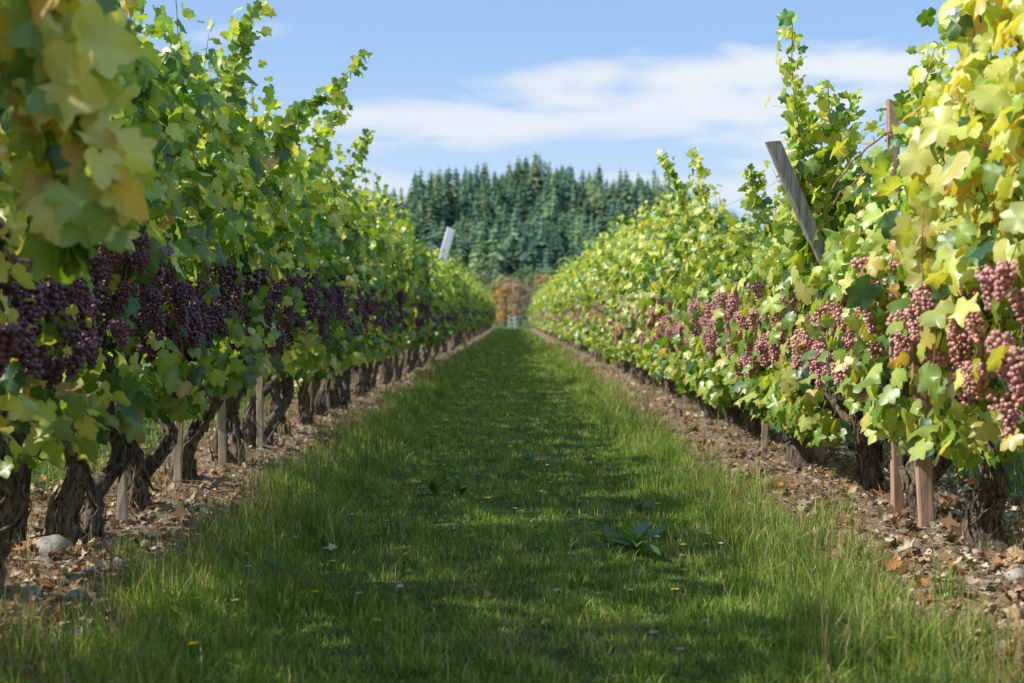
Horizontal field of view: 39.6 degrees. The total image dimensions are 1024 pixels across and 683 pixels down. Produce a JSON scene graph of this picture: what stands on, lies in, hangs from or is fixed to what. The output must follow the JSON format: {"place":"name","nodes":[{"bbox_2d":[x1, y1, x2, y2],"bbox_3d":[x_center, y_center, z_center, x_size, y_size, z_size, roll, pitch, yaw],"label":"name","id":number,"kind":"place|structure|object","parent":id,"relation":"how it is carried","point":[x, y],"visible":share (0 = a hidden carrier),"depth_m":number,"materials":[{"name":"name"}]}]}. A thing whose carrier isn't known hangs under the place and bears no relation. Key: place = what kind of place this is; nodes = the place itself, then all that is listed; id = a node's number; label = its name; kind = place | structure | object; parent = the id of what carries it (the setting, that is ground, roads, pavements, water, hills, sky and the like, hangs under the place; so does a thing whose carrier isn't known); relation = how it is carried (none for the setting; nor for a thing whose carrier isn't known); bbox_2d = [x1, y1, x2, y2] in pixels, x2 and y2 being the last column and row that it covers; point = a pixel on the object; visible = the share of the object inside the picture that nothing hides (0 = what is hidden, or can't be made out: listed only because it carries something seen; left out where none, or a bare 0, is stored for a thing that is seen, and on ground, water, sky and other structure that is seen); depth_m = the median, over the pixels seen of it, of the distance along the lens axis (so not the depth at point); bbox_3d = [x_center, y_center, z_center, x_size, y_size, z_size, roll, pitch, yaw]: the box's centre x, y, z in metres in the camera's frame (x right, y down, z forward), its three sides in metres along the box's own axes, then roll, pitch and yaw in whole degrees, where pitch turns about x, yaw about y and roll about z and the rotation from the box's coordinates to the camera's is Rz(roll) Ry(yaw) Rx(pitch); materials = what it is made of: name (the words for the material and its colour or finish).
{"place":"outdoors","nodes":[
{"label":"outdoors","id":0,"kind":"place"},
{"bbox_2d":[0,0,157,293],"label":"grape vine","id":1,"kind":"object","parent":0,"point":[64,64],"visible":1,"depth_m":2.77,"materials":[{"name":"green plant"}]},
{"bbox_2d":[0,327,1023,682],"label":"grass","id":2,"kind":"structure","parent":0,"point":[264,585],"depth_m":5.07,"materials":[{"name":"green plant"}]},
{"bbox_2d":[0,319,1023,682],"bbox_3d":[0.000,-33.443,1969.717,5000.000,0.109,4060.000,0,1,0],"label":"ground","id":3,"kind":"structure","parent":0,"point":[544,649],"depth_m":6.18,"materials":[{"name":"soil"}]},
{"bbox_2d":[7,221,31,550],"bbox_3d":[-1.820,-0.306,5.447,0.544,2.382,0.111,1,1,43],"label":"dark trellis post","id":4,"kind":"object","parent":3,"relation":"on","point":[24,469],"visible":0.02,"depth_m":5.54,"materials":[{"name":"brown wood"}]},
{"bbox_2d":[17,585,42,600],"bbox_3d":[-1.600,0.841,4.716,0.081,0.061,0.107,0,1,-10],"label":"rock","id":5,"kind":"object","parent":3,"relation":"on","point":[32,588],"visible":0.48,"depth_m":4.69,"materials":[{"name":"stone"}]},
{"bbox_2d":[0,0,83,460],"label":"grape vine","id":6,"kind":"object","parent":3,"relation":"on","point":[20,317],"visible":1,"depth_m":4.00,"materials":[{"name":"green plant"}]},
{"bbox_2d":[33,534,73,555],"bbox_3d":[-1.779,0.802,5.514,0.147,0.100,0.199,-1,1,-40],"label":"rock","id":7,"kind":"object","parent":3,"relation":"on","point":[43,543],"visible":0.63,"depth_m":5.46,"materials":[{"name":"stone"}]},
{"bbox_2d":[66,587,85,602],"bbox_3d":[-1.449,0.847,4.736,0.064,0.051,0.084,-1,1,-41],"label":"rock","id":8,"kind":"object","parent":3,"relation":"on","point":[77,591],"visible":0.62,"depth_m":4.71,"materials":[{"name":"stone"}]},
{"bbox_2d":[0,69,212,599],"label":"grape vine","id":9,"kind":"object","parent":3,"relation":"on","point":[73,310],"visible":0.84,"depth_m":4.60,"materials":[{"name":"green plant"}]},
{"bbox_2d":[24,0,207,544],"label":"grape vine","id":10,"kind":"object","parent":3,"relation":"on","point":[77,505],"visible":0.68,"depth_m":5.83,"materials":[{"name":"green plant"}]},
{"bbox_2d":[113,337,127,524],"bbox_3d":[-1.740,0.382,6.317,0.064,0.968,0.057,0,1,0],"label":"wooden stake","id":11,"kind":"object","parent":3,"relation":"on","point":[121,501],"visible":0.2,"depth_m":6.30,"materials":[{"name":"brown wood"}]},
{"bbox_2d":[61,0,264,509],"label":"grape vine","id":12,"kind":"object","parent":3,"relation":"on","point":[222,133],"visible":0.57,"depth_m":6.71,"materials":[{"name":"green plant"}]},
{"bbox_2d":[173,356,183,489],"bbox_3d":[-1.769,0.379,7.567,0.060,0.907,0.052,0,1,0],"label":"wooden stake","id":13,"kind":"object","parent":3,"relation":"on","point":[178,456],"visible":0.34,"depth_m":7.55,"materials":[{"name":"brown wood"}]},
{"bbox_2d":[113,0,290,483],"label":"grape vine","id":14,"kind":"object","parent":3,"relation":"on","point":[259,257],"visible":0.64,"depth_m":7.79,"materials":[{"name":"green plant"}]},
{"bbox_2d":[217,348,226,465],"bbox_3d":[-1.761,0.358,8.617,0.062,0.901,0.053,0,1,0],"label":"wooden stake","id":15,"kind":"object","parent":3,"relation":"on","point":[222,432],"visible":0.38,"depth_m":8.60,"materials":[{"name":"brown wood"}]},
{"bbox_2d":[143,18,372,462],"bbox_3d":[-1.612,-0.554,8.919,1.487,2.799,1.343,0,1,0],"label":"grape vine","id":16,"kind":"object","parent":3,"relation":"on","point":[288,317],"visible":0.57,"depth_m":8.90,"materials":[{"name":"green plant"}]},
{"bbox_2d":[256,376,263,449],"bbox_3d":[-1.740,0.319,9.817,0.050,0.966,0.059,0,1,0],"label":"wooden stake","id":17,"kind":"object","parent":3,"relation":"on","point":[259,410],"visible":0.46,"depth_m":9.80,"materials":[{"name":"brown wood"}]},
{"bbox_2d":[236,125,339,449],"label":"grape vine","id":18,"kind":"object","parent":3,"relation":"on","point":[319,236],"visible":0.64,"depth_m":9.91,"materials":[{"name":"green plant"}]},
{"bbox_2d":[252,101,370,434],"bbox_3d":[-1.700,-0.530,11.009,1.202,2.729,1.400,0,1,0],"label":"grape vine","id":19,"kind":"object","parent":3,"relation":"on","point":[313,162],"visible":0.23,"depth_m":10.96,"materials":[{"name":"green plant"}]},
{"bbox_2d":[260,102,370,424],"bbox_3d":[-1.701,-0.613,12.018,1.054,2.785,1.309,0,1,0],"label":"grape vine","id":20,"kind":"object","parent":3,"relation":"on","point":[347,355],"visible":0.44,"depth_m":11.88,"materials":[{"name":"green plant"}]},
{"bbox_2d":[313,128,378,414],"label":"grape vine","id":21,"kind":"object","parent":3,"relation":"on","point":[321,389],"visible":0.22,"depth_m":13.02,"materials":[{"name":"green plant"}]},
{"bbox_2d":[305,141,397,408],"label":"grape vine","id":22,"kind":"object","parent":3,"relation":"on","point":[366,223],"visible":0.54,"depth_m":14.06,"materials":[{"name":"green plant"}]},
{"bbox_2d":[333,178,391,395],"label":"grape vine","id":23,"kind":"object","parent":3,"relation":"on","point":[385,261],"visible":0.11,"depth_m":15.36,"materials":[{"name":"green plant"}]},
{"bbox_2d":[332,175,401,396],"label":"grape vine","id":24,"kind":"object","parent":3,"relation":"on","point":[360,386],"visible":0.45,"depth_m":16.20,"materials":[{"name":"green plant"}]},
{"bbox_2d":[337,168,415,391],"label":"grape vine","id":25,"kind":"object","parent":3,"relation":"on","point":[396,342],"visible":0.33,"depth_m":17.31,"materials":[{"name":"green plant"}]},
{"bbox_2d":[370,200,421,387],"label":"grape vine","id":26,"kind":"object","parent":3,"relation":"on","point":[406,321],"visible":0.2,"depth_m":18.35,"materials":[{"name":"green plant"}]},
{"bbox_2d":[378,194,429,384],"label":"grape vine","id":27,"kind":"object","parent":3,"relation":"on","point":[386,370],"visible":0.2,"depth_m":19.22,"materials":[{"name":"green plant"}]},
{"bbox_2d":[376,184,437,381],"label":"grape vine","id":28,"kind":"object","parent":3,"relation":"on","point":[423,307],"visible":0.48,"depth_m":20.30,"materials":[{"name":"green plant"}]},
{"bbox_2d":[389,212,436,376],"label":"grape vine","id":29,"kind":"object","parent":3,"relation":"on","point":[431,323],"visible":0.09,"depth_m":21.45,"materials":[{"name":"green plant"}]},
{"bbox_2d":[402,248,436,374],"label":"grape vine","id":30,"kind":"object","parent":3,"relation":"on","point":[421,340],"visible":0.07,"depth_m":22.55,"materials":[{"name":"green plant"}]},
{"bbox_2d":[405,242,444,368],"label":"grape vine","id":31,"kind":"object","parent":3,"relation":"on","point":[435,281],"visible":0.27,"depth_m":24.54,"materials":[{"name":"green plant"}]},
{"bbox_2d":[410,237,449,367],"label":"grape vine","id":32,"kind":"object","parent":3,"relation":"on","point":[442,298],"visible":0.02,"depth_m":25.72,"materials":[{"name":"green plant"}]},
{"bbox_2d":[417,479,449,495],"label":"dock weed","id":33,"kind":"object","parent":3,"relation":"on","point":[433,486],"visible":0.94,"depth_m":7.69,"materials":[{"name":"green plant"}]},
{"bbox_2d":[422,257,447,364],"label":"grape vine","id":34,"kind":"object","parent":3,"relation":"on","point":[425,358],"visible":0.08,"depth_m":26.76,"materials":[{"name":"green plant"}]},
{"bbox_2d":[419,227,455,352],"bbox_3d":[-1.991,-1.264,35.984,1.130,3.273,0.165,0,1,0],"label":"white pole","id":35,"kind":"object","parent":3,"relation":"on","point":[448,239],"visible":0.35,"depth_m":35.88,"materials":[{"name":"paint"}]},
{"bbox_2d":[422,260,459,361],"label":"grape vine","id":36,"kind":"object","parent":3,"relation":"on","point":[446,310],"visible":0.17,"depth_m":28.85,"materials":[{"name":"green plant"}]},
{"bbox_2d":[424,248,464,353],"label":"grape vine","id":37,"kind":"object","parent":3,"relation":"on","point":[454,292],"visible":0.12,"depth_m":32.01,"materials":[{"name":"green plant"}]},
{"bbox_2d":[428,252,461,358],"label":"grape vine","id":38,"kind":"object","parent":3,"relation":"on","point":[447,286],"visible":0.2,"depth_m":29.75,"materials":[{"name":"green plant"}]},
{"bbox_2d":[432,247,464,352],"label":"grape vine","id":39,"kind":"object","parent":3,"relation":"on","point":[455,281],"visible":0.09,"depth_m":35.99,"materials":[{"name":"green plant"}]},
{"bbox_2d":[438,262,465,353],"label":"grape vine","id":40,"kind":"object","parent":3,"relation":"on","point":[457,323],"visible":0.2,"depth_m":35.01,"materials":[{"name":"green plant"}]},
{"bbox_2d":[436,251,469,351],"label":"grape vine","id":41,"kind":"object","parent":3,"relation":"on","point":[461,285],"visible":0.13,"depth_m":37.11,"materials":[{"name":"green plant"}]},
{"bbox_2d":[441,475,477,495],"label":"dock weed","id":42,"kind":"object","parent":3,"relation":"on","point":[457,485],"visible":0.89,"depth_m":7.60,"materials":[{"name":"green plant"}]},
{"bbox_2d":[449,259,471,349],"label":"grape vine","id":43,"kind":"object","parent":3,"relation":"on","point":[459,331],"visible":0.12,"depth_m":39.29,"materials":[{"name":"green plant"}]},
{"bbox_2d":[450,251,473,347],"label":"grape vine","id":44,"kind":"object","parent":3,"relation":"on","point":[463,279],"visible":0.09,"depth_m":42.32,"materials":[{"name":"green plant"}]},
{"bbox_2d":[458,263,478,342],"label":"grape vine","id":45,"kind":"object","parent":3,"relation":"on","point":[473,294],"visible":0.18,"depth_m":47.73,"materials":[{"name":"green plant"}]},
{"bbox_2d":[482,277,510,321],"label":"deciduous tree","id":46,"kind":"object","parent":3,"relation":"on","point":[493,286],"visible":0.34,"depth_m":259.62,"materials":[{"name":"green plant"}]},
{"bbox_2d":[491,281,522,325],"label":"deciduous tree","id":47,"kind":"object","parent":3,"relation":"on","point":[504,315],"visible":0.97,"depth_m":149.93,"materials":[{"name":"orange plant"}]},
{"bbox_2d":[0,338,1023,682],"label":"fallen leaves","id":48,"kind":"object","parent":3,"relation":"on","point":[948,522],"visible":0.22,"depth_m":6.12,"materials":[{"name":"brown plant"}]},
{"bbox_2d":[0,351,1023,682],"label":"pebbles","id":49,"kind":"object","parent":3,"relation":"on","point":[870,503],"visible":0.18,"depth_m":6.21,"materials":[{"name":"stone"}]},
{"bbox_2d":[6,393,1023,627],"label":"pruned canes","id":50,"kind":"object","parent":3,"relation":"on","point":[278,445],"visible":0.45,"depth_m":7.30,"materials":[{"name":"brown plant"}]},
{"bbox_2d":[501,278,533,324],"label":"deciduous tree","id":51,"kind":"object","parent":3,"relation":"on","point":[522,290],"visible":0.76,"depth_m":159.74,"materials":[{"name":"brown plant"}]},
{"bbox_2d":[506,264,534,311],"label":"deciduous tree","id":52,"kind":"object","parent":3,"relation":"on","point":[525,273],"visible":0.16,"depth_m":558.50,"materials":[{"name":"green plant"}]},
{"bbox_2d":[520,269,549,311],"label":"deciduous tree","id":53,"kind":"object","parent":3,"relation":"on","point":[531,277],"visible":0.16,"depth_m":340.07,"materials":[{"name":"green plant"}]},
{"bbox_2d":[189,444,894,675],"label":"wildflowers","id":54,"kind":"object","parent":3,"relation":"on","point":[630,589],"visible":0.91,"depth_m":5.32,"materials":[{"name":"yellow plant"}]},
{"bbox_2d":[541,270,557,338],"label":"grape vine","id":55,"kind":"object","parent":3,"relation":"on","point":[544,310],"visible":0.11,"depth_m":57.59,"materials":[{"name":"green plant"}]},
{"bbox_2d":[548,257,566,340],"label":"grape vine","id":56,"kind":"object","parent":3,"relation":"on","point":[556,286],"visible":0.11,"depth_m":47.05,"materials":[{"name":"green plant"}]},
{"bbox_2d":[551,270,569,345],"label":"grape vine","id":57,"kind":"object","parent":3,"relation":"on","point":[554,325],"visible":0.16,"depth_m":44.96,"materials":[{"name":"green plant"}]},
{"bbox_2d":[556,251,581,339],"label":"grape vine","id":58,"kind":"object","parent":3,"relation":"on","point":[559,294],"visible":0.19,"depth_m":39.89,"materials":[{"name":"green plant"}]},
{"bbox_2d":[557,256,581,348],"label":"grape vine","id":59,"kind":"object","parent":3,"relation":"on","point":[563,289],"visible":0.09,"depth_m":38.83,"materials":[{"name":"green plant"}]},
{"bbox_2d":[561,255,585,350],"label":"grape vine","id":60,"kind":"object","parent":3,"relation":"on","point":[564,331],"visible":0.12,"depth_m":37.56,"materials":[{"name":"green plant"}]},
{"bbox_2d":[563,258,586,351],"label":"grape vine","id":61,"kind":"object","parent":3,"relation":"on","point":[566,325],"visible":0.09,"depth_m":36.61,"materials":[{"name":"green plant"}]},
{"bbox_2d":[566,251,590,353],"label":"grape vine","id":62,"kind":"object","parent":3,"relation":"on","point":[570,291],"visible":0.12,"depth_m":34.51,"materials":[{"name":"green plant"}]},
{"bbox_2d":[562,240,603,359],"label":"grape vine","id":63,"kind":"object","parent":3,"relation":"on","point":[576,314],"visible":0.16,"depth_m":29.21,"materials":[{"name":"green plant"}]},
{"bbox_2d":[569,235,600,357],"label":"grape vine","id":64,"kind":"object","parent":3,"relation":"on","point":[579,268],"visible":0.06,"depth_m":31.45,"materials":[{"name":"green plant"}]},
{"bbox_2d":[569,236,612,359],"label":"grape vine","id":65,"kind":"object","parent":3,"relation":"on","point":[585,265],"visible":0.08,"depth_m":30.43,"materials":[{"name":"green plant"}]},
{"bbox_2d":[578,225,613,364],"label":"grape vine","id":66,"kind":"object","parent":3,"relation":"on","point":[581,322],"visible":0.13,"depth_m":27.12,"materials":[{"name":"green plant"}]},
{"bbox_2d":[582,223,620,364],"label":"grape vine","id":67,"kind":"object","parent":3,"relation":"on","point":[590,339],"visible":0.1,"depth_m":26.10,"materials":[{"name":"green plant"}]},
{"bbox_2d":[590,213,631,370],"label":"grape vine","id":68,"kind":"object","parent":3,"relation":"on","point":[595,320],"visible":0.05,"depth_m":24.13,"materials":[{"name":"green plant"}]},
{"bbox_2d":[585,218,638,367],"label":"grape vine","id":69,"kind":"object","parent":3,"relation":"on","point":[617,364],"visible":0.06,"depth_m":25.29,"materials":[{"name":"green plant"}]},
{"bbox_2d":[594,523,632,552],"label":"dock weed","id":70,"kind":"object","parent":3,"relation":"on","point":[607,532],"visible":0.51,"depth_m":5.93,"materials":[{"name":"green plant"}]},
{"bbox_2d":[588,214,648,372],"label":"grape vine","id":71,"kind":"object","parent":3,"relation":"on","point":[600,268],"visible":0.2,"depth_m":22.86,"materials":[{"name":"green plant"}]},
{"bbox_2d":[594,217,649,379],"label":"grape vine","id":72,"kind":"object","parent":3,"relation":"on","point":[614,357],"visible":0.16,"depth_m":20.77,"materials":[{"name":"green plant"}]},
{"bbox_2d":[600,206,659,379],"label":"grape vine","id":73,"kind":"object","parent":3,"relation":"on","point":[617,261],"visible":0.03,"depth_m":19.81,"materials":[{"name":"green plant"}]},
{"bbox_2d":[595,520,665,556],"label":"dock weed","id":74,"kind":"object","parent":3,"relation":"on","point":[636,534],"visible":1,"depth_m":5.77,"materials":[{"name":"green plant"}]},
{"bbox_2d":[602,203,659,385],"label":"grape vine","id":75,"kind":"object","parent":3,"relation":"on","point":[613,341],"visible":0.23,"depth_m":18.75,"materials":[{"name":"green plant"}]},
{"bbox_2d":[612,191,676,390],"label":"grape vine","id":76,"kind":"object","parent":3,"relation":"on","point":[622,292],"visible":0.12,"depth_m":17.78,"materials":[{"name":"green plant"}]},
{"bbox_2d":[626,496,663,514],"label":"dock weed","id":77,"kind":"object","parent":3,"relation":"on","point":[641,504],"visible":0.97,"depth_m":6.91,"materials":[{"name":"green plant"}]},
{"bbox_2d":[614,192,688,393],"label":"grape vine","id":78,"kind":"object","parent":3,"relation":"on","point":[640,258],"visible":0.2,"depth_m":16.88,"materials":[{"name":"green plant"}]},
{"bbox_2d":[624,187,703,398],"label":"grape vine","id":79,"kind":"object","parent":3,"relation":"on","point":[653,373],"visible":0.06,"depth_m":15.62,"materials":[{"name":"green plant"}]},
{"bbox_2d":[626,181,725,403],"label":"grape vine","id":80,"kind":"object","parent":3,"relation":"on","point":[662,245],"visible":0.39,"depth_m":14.62,"materials":[{"name":"green plant"}]},
{"bbox_2d":[638,180,750,409],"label":"grape vine","id":81,"kind":"object","parent":3,"relation":"on","point":[664,280],"visible":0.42,"depth_m":13.53,"materials":[{"name":"green plant"}]},
{"bbox_2d":[656,148,751,419],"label":"grape vine","id":82,"kind":"object","parent":3,"relation":"on","point":[693,264],"visible":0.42,"depth_m":12.49,"materials":[{"name":"green plant"}]},
{"bbox_2d":[656,147,790,426],"bbox_3d":[1.882,-0.388,11.600,1.306,2.403,1.454,0,1,-12],"label":"grape vine","id":83,"kind":"object","parent":3,"relation":"on","point":[729,411],"visible":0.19,"depth_m":11.61,"materials":[{"name":"green plant"}]},
{"bbox_2d":[671,159,801,440],"bbox_3d":[1.868,-0.243,10.481,1.272,2.123,1.527,0,1,0],"label":"grape vine","id":84,"kind":"object","parent":3,"relation":"on","point":[704,380],"visible":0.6,"depth_m":10.49,"materials":[{"name":"green plant"}]},
{"bbox_2d":[761,420,768,450],"bbox_3d":[1.717,0.493,9.621,0.071,0.610,0.053,0,1,0],"label":"wooden stake","id":85,"kind":"object","parent":3,"relation":"on","point":[764,439],"visible":0.3,"depth_m":9.60,"materials":[{"name":"brown wood"}]},
{"bbox_2d":[704,204,850,450],"bbox_3d":[1.939,-0.139,9.488,1.198,1.922,1.436,0,1,0],"label":"grape vine","id":86,"kind":"object","parent":3,"relation":"on","point":[733,294],"visible":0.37,"depth_m":9.49,"materials":[{"name":"green plant"}]},
{"bbox_2d":[710,163,887,469],"bbox_3d":[1.821,-0.120,8.541,1.348,1.996,1.215,0,1,0],"label":"grape vine","id":87,"kind":"object","parent":3,"relation":"on","point":[749,383],"visible":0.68,"depth_m":8.54,"materials":[{"name":"green plant"}]},
{"bbox_2d":[815,404,824,459],"bbox_3d":[1.939,0.350,8.917,0.071,0.897,0.061,0,1,0],"label":"wooden stake","id":88,"kind":"object","parent":3,"relation":"on","point":[820,452],"visible":0.07,"depth_m":8.90,"materials":[{"name":"red wood"}]},
{"bbox_2d":[765,141,935,501],"bbox_3d":[1.697,-0.032,6.978,0.948,1.892,0.138,0,1,-12],"label":"leaning trellis post","id":89,"kind":"object","parent":3,"relation":"on","point":[793,188],"visible":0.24,"depth_m":6.91,"materials":[{"name":"grey wood"}]},
{"bbox_2d":[738,8,993,491],"bbox_3d":[1.920,-0.385,7.590,1.403,2.497,1.486,0,1,0],"label":"grape vine","id":90,"kind":"object","parent":3,"relation":"on","point":[820,172],"visible":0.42,"depth_m":7.11,"materials":[{"name":"green plant"}]},
{"bbox_2d":[886,99,903,515],"bbox_3d":[1.757,-0.124,6.525,0.066,1.963,0.130,1,1,44],"label":"wooden stake","id":91,"kind":"object","parent":3,"relation":"on","point":[897,494],"visible":0.27,"depth_m":6.53,"materials":[{"name":"brown wood"}]},
{"bbox_2d":[786,40,1023,518],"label":"grape vine","id":92,"kind":"object","parent":3,"relation":"on","point":[818,355],"visible":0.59,"depth_m":6.45,"materials":[{"name":"green plant"}]},
{"bbox_2d":[831,122,908,207],"bbox_3d":[1.798,-0.944,6.611,0.612,0.602,0.431,0,1,13],"label":"bare vine cane","id":93,"kind":"object","parent":92,"relation":"attached to","point":[845,172],"visible":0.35,"depth_m":6.49,"materials":[{"name":"brown plant"}]},
{"bbox_2d":[820,0,1023,555],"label":"grape vine","id":94,"kind":"object","parent":3,"relation":"on","point":[871,257],"visible":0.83,"depth_m":5.36,"materials":[{"name":"green plant"}]},
{"bbox_2d":[909,327,934,526],"bbox_3d":[1.774,0.379,6.169,0.115,0.955,0.070,0,1,0],"label":"wooden stake","id":95,"kind":"object","parent":3,"relation":"on","point":[924,486],"visible":0.41,"depth_m":6.14,"materials":[{"name":"brown wood"}]},
{"bbox_2d":[896,0,1023,464],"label":"grape vine","id":96,"kind":"object","parent":3,"relation":"on","point":[974,107],"visible":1,"depth_m":4.54,"materials":[{"name":"green plant"}]},
{"bbox_2d":[999,160,1023,292],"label":"grape vine","id":97,"kind":"object","parent":3,"relation":"on","point":[1013,217],"visible":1,"depth_m":3.78,"materials":[{"name":"yellow plant"}]},
{"bbox_2d":[1005,567,1023,580],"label":"rock","id":98,"kind":"object","parent":3,"relation":"on","point":[1013,574],"visible":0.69,"depth_m":4.89,"materials":[{"name":"stone"}]},
{"bbox_2d":[415,197,659,318],"bbox_3d":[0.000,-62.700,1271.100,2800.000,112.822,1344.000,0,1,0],"label":"hill","id":99,"kind":"structure","parent":0,"point":[524,316],"depth_m":923.95,"materials":[{"name":"green plant"}]},
{"bbox_2d":[267,152,763,285],"bbox_3d":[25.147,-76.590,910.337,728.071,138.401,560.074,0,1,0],"label":"conifer forest","id":100,"kind":"object","parent":99,"relation":"on","point":[496,240],"visible":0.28,"depth_m":928.65,"materials":[{"name":"green plant"}]},
{"bbox_2d":[120,0,1016,230],"label":"sky","id":101,"kind":"structure","parent":0,"point":[588,85],"materials":[{"name":"blue"}]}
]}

